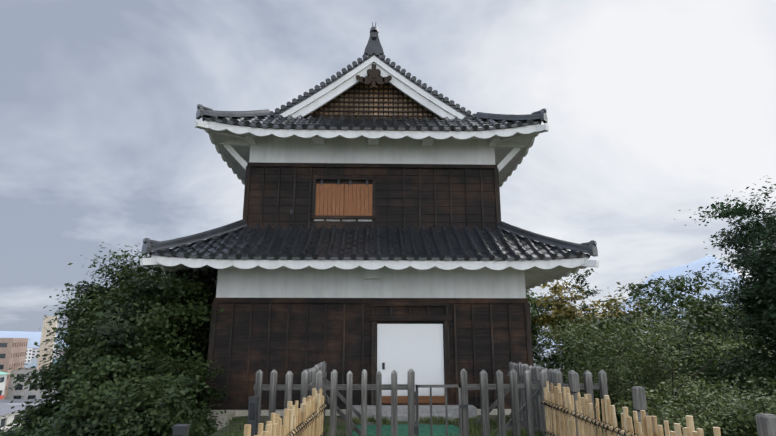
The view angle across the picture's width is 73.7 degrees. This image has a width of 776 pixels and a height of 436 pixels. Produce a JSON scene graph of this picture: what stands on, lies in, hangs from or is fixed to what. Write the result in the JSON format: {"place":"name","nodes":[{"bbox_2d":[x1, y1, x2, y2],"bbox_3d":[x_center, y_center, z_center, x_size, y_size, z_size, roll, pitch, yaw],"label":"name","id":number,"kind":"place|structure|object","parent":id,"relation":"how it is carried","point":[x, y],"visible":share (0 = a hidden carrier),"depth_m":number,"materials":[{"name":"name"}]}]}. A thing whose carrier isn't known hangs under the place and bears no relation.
{"place":"outdoors","nodes":[
{"label":"outdoors","id":0,"kind":"place"},
{"bbox_2d":[0,255,751,435],"bbox_3d":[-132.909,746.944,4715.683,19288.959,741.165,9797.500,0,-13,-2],"label":"ground","id":1,"kind":"structure","parent":0,"point":[674,272],"depth_m":2381.03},
{"bbox_2d":[0,371,9,398],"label":"building","id":2,"kind":"structure","parent":1,"relation":"on","point":[3,375],"depth_m":131.84,"materials":[{"name":"concrete"}]},
{"bbox_2d":[0,403,25,431],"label":"town house","id":3,"kind":"structure","parent":1,"relation":"on","point":[6,410],"depth_m":77.94,"materials":[{"name":"white concrete"}]},
{"bbox_2d":[0,338,28,398],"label":"building","id":4,"kind":"structure","parent":1,"relation":"on","point":[13,351],"depth_m":155.06,"materials":[{"name":"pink concrete"}]},
{"bbox_2d":[25,348,32,362],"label":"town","id":5,"kind":"object","parent":1,"relation":"on","point":[28,355],"visible":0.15,"depth_m":480.69,"materials":[{"name":"white concrete"}]},
{"bbox_2d":[0,399,58,420],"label":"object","id":6,"kind":"object","parent":1,"relation":"on","point":[18,402],"visible":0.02,"depth_m":94.68,"materials":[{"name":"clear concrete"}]},
{"bbox_2d":[7,368,57,398],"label":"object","id":7,"kind":"object","parent":1,"relation":"on","point":[20,391],"visible":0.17,"depth_m":157.48,"materials":[{"name":"grey concrete"}]},
{"bbox_2d":[31,348,38,358],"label":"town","id":8,"kind":"object","parent":1,"relation":"on","point":[34,352],"visible":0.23,"depth_m":569.07,"materials":[{"name":"white concrete"}]},
{"bbox_2d":[0,364,75,435],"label":"tree","id":9,"kind":"object","parent":1,"relation":"on","point":[44,409],"visible":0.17,"depth_m":12.44,"materials":[{"name":"green plant"}]},
{"bbox_2d":[36,316,57,369],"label":"building","id":10,"kind":"structure","parent":1,"relation":"on","point":[45,332],"depth_m":166.52,"materials":[{"name":"beige concrete"}]},
{"bbox_2d":[0,354,114,435],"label":"bush","id":11,"kind":"object","parent":1,"relation":"on","point":[91,373],"visible":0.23,"depth_m":10.81,"materials":[{"name":"green plant"}]},
{"bbox_2d":[19,279,214,414],"bbox_3d":[-6.534,5.048,12.709,5.636,7.199,3.860,-8,-15,31],"label":"tree","id":12,"kind":"object","parent":1,"relation":"on","point":[125,355],"depth_m":12.27,"materials":[{"name":"green plant"}]},
{"bbox_2d":[50,346,206,435],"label":"bush","id":13,"kind":"object","parent":1,"relation":"on","point":[151,379],"visible":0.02,"depth_m":11.19,"materials":[{"name":"green plant"}]},
{"bbox_2d":[34,242,224,404],"bbox_3d":[-6.960,5.795,14.838,6.230,10.809,7.720,7,-15,-27],"label":"tree","id":14,"kind":"object","parent":1,"relation":"on","point":[185,313],"depth_m":13.60,"materials":[{"name":"green plant"}]},
{"bbox_2d":[32,352,234,435],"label":"bush","id":15,"kind":"object","parent":1,"relation":"on","point":[129,419],"depth_m":10.00,"materials":[{"name":"green plant"}]},
{"bbox_2d":[172,424,190,435],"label":"wooden post","id":16,"kind":"object","parent":1,"relation":"on","point":[180,429],"visible":1,"depth_m":5.49,"materials":[{"name":"wood"}]},
{"bbox_2d":[247,396,258,435],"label":"wooden post","id":17,"kind":"object","parent":1,"relation":"on","point":[253,411],"visible":0.97,"depth_m":8.18,"materials":[{"name":"wood"}]},
{"bbox_2d":[244,388,327,435],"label":"bamboo fence","id":18,"kind":"object","parent":1,"relation":"on","point":[306,418],"visible":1,"depth_m":6.58,"materials":[{"name":"beige wood"}]},
{"bbox_2d":[140,120,598,429],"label":"turret walls","id":19,"kind":"structure","parent":1,"relation":"on","point":[434,326],"depth_m":13.35,"materials":[{"name":"brown wood"}]},
{"bbox_2d":[141,73,597,289],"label":"turret roof tiles","id":20,"kind":"object","parent":19,"relation":"on","point":[542,260],"visible":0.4,"depth_m":13.52,"materials":[{"name":"grey tile"}]},
{"bbox_2d":[267,22,477,130],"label":"gable roof","id":21,"kind":"structure","parent":20,"relation":"on","point":[375,83],"depth_m":15.60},
{"bbox_2d":[352,424,459,435],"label":"mat","id":22,"kind":"object","parent":1,"relation":"on","point":[438,430],"visible":0.62,"depth_m":10.29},
{"bbox_2d":[213,414,603,435],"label":"grass tufts","id":23,"kind":"object","parent":1,"relation":"on","point":[477,429],"visible":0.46,"depth_m":10.84,"materials":[{"name":"green plant"}]},
{"bbox_2d":[254,361,607,435],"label":"wooden picket fence","id":24,"kind":"object","parent":1,"relation":"on","point":[525,386],"visible":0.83,"depth_m":8.82,"materials":[{"name":"grey wood"}]},
{"bbox_2d":[525,289,565,371],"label":"park tree","id":25,"kind":"object","parent":1,"relation":"on","point":[536,355],"depth_m":39.49,"materials":[{"name":"green plant"}]},
{"bbox_2d":[526,291,574,379],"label":"park tree","id":26,"kind":"object","parent":1,"relation":"on","point":[540,309],"depth_m":32.34,"materials":[{"name":"green plant"}]},
{"bbox_2d":[569,373,579,435],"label":"wooden post","id":27,"kind":"object","parent":1,"relation":"on","point":[574,384],"visible":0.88,"depth_m":8.27,"materials":[{"name":"grey wood"}]},
{"bbox_2d":[530,276,674,382],"bbox_3d":[13.684,13.603,32.053,9.636,19.785,7.994,0,-13,-2],"label":"park tree","id":28,"kind":"object","parent":1,"relation":"on","point":[564,311],"depth_m":31.98,"materials":[{"name":"green plant"}]},
{"bbox_2d":[537,268,669,397],"bbox_3d":[16.682,14.084,37.056,10.414,21.484,10.706,0,-13,-2],"label":"park tree","id":29,"kind":"object","parent":1,"relation":"on","point":[577,279],"depth_m":39.24,"materials":[{"name":"green plant"}]},
{"bbox_2d":[541,381,720,435],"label":"bamboo fence","id":30,"kind":"object","parent":1,"relation":"on","point":[557,413],"visible":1,"depth_m":6.69,"materials":[{"name":"beige wood"}]},
{"bbox_2d":[540,275,737,431],"bbox_3d":[12.981,10.508,26.493,10.913,15.167,11.958,0,-13,-2],"label":"park tree","id":31,"kind":"object","parent":1,"relation":"on","point":[638,291],"depth_m":26.50,"materials":[{"name":"green plant"}]},
{"bbox_2d":[631,386,647,431],"bbox_3d":[3.026,2.689,6.113,0.116,1.330,0.116,0,-13,-2],"label":"wooden post","id":32,"kind":"object","parent":1,"relation":"on","point":[639,398],"visible":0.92,"depth_m":6.19,"materials":[{"name":"grey wood"}]},
{"bbox_2d":[532,302,764,433],"bbox_3d":[7.606,5.449,16.068,7.114,5.841,6.755,0,-13,-2],"label":"cherry tree","id":33,"kind":"object","parent":1,"relation":"on","point":[654,366],"depth_m":15.67,"materials":[{"name":"green plant"}]},
{"bbox_2d":[648,274,717,372],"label":"park tree","id":34,"kind":"object","parent":1,"relation":"on","point":[676,295],"visible":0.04,"depth_m":43.34,"materials":[{"name":"green plant"}]},
{"bbox_2d":[599,373,775,435],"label":"bush","id":35,"kind":"object","parent":1,"relation":"on","point":[724,419],"depth_m":11.10,"materials":[{"name":"green plant"}]},
{"bbox_2d":[643,295,775,434],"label":"park tree","id":36,"kind":"object","parent":1,"relation":"on","point":[753,353],"depth_m":21.90,"materials":[{"name":"green plant"}]},
{"bbox_2d":[651,277,772,399],"bbox_3d":[20.190,12.301,28.766,10.165,17.690,10.279,0,-13,-2],"label":"park tree","id":37,"kind":"object","parent":1,"relation":"on","point":[682,286],"depth_m":30.07,"materials":[{"name":"green plant"}]},
{"bbox_2d":[664,304,775,431],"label":"cherry tree","id":38,"kind":"object","parent":1,"relation":"on","point":[731,371],"depth_m":19.31,"materials":[{"name":"green plant"}]},
{"bbox_2d":[674,175,775,376],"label":"tall tree","id":39,"kind":"object","parent":1,"relation":"on","point":[758,294],"depth_m":20.89,"materials":[{"name":"green plant"}]},
{"bbox_2d":[681,266,773,346],"bbox_3d":[25.911,12.954,32.437,9.699,21.199,10.463,0,-13,-2],"label":"park tree","id":40,"kind":"object","parent":1,"relation":"on","point":[699,274],"depth_m":37.98,"materials":[{"name":"green plant"}]},
{"bbox_2d":[680,376,775,420],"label":"bush","id":41,"kind":"object","parent":1,"relation":"on","point":[722,391],"depth_m":14.86,"materials":[{"name":"green plant"}]},
{"bbox_2d":[755,413,775,435],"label":"wooden post","id":42,"kind":"object","parent":1,"relation":"on","point":[766,424],"visible":1,"depth_m":4.11,"materials":[{"name":"grey wood"}]},
{"bbox_2d":[0,0,775,331],"label":"sky","id":43,"kind":"structure","parent":0,"point":[656,109],"materials":[{"name":"grey"}]}
]}

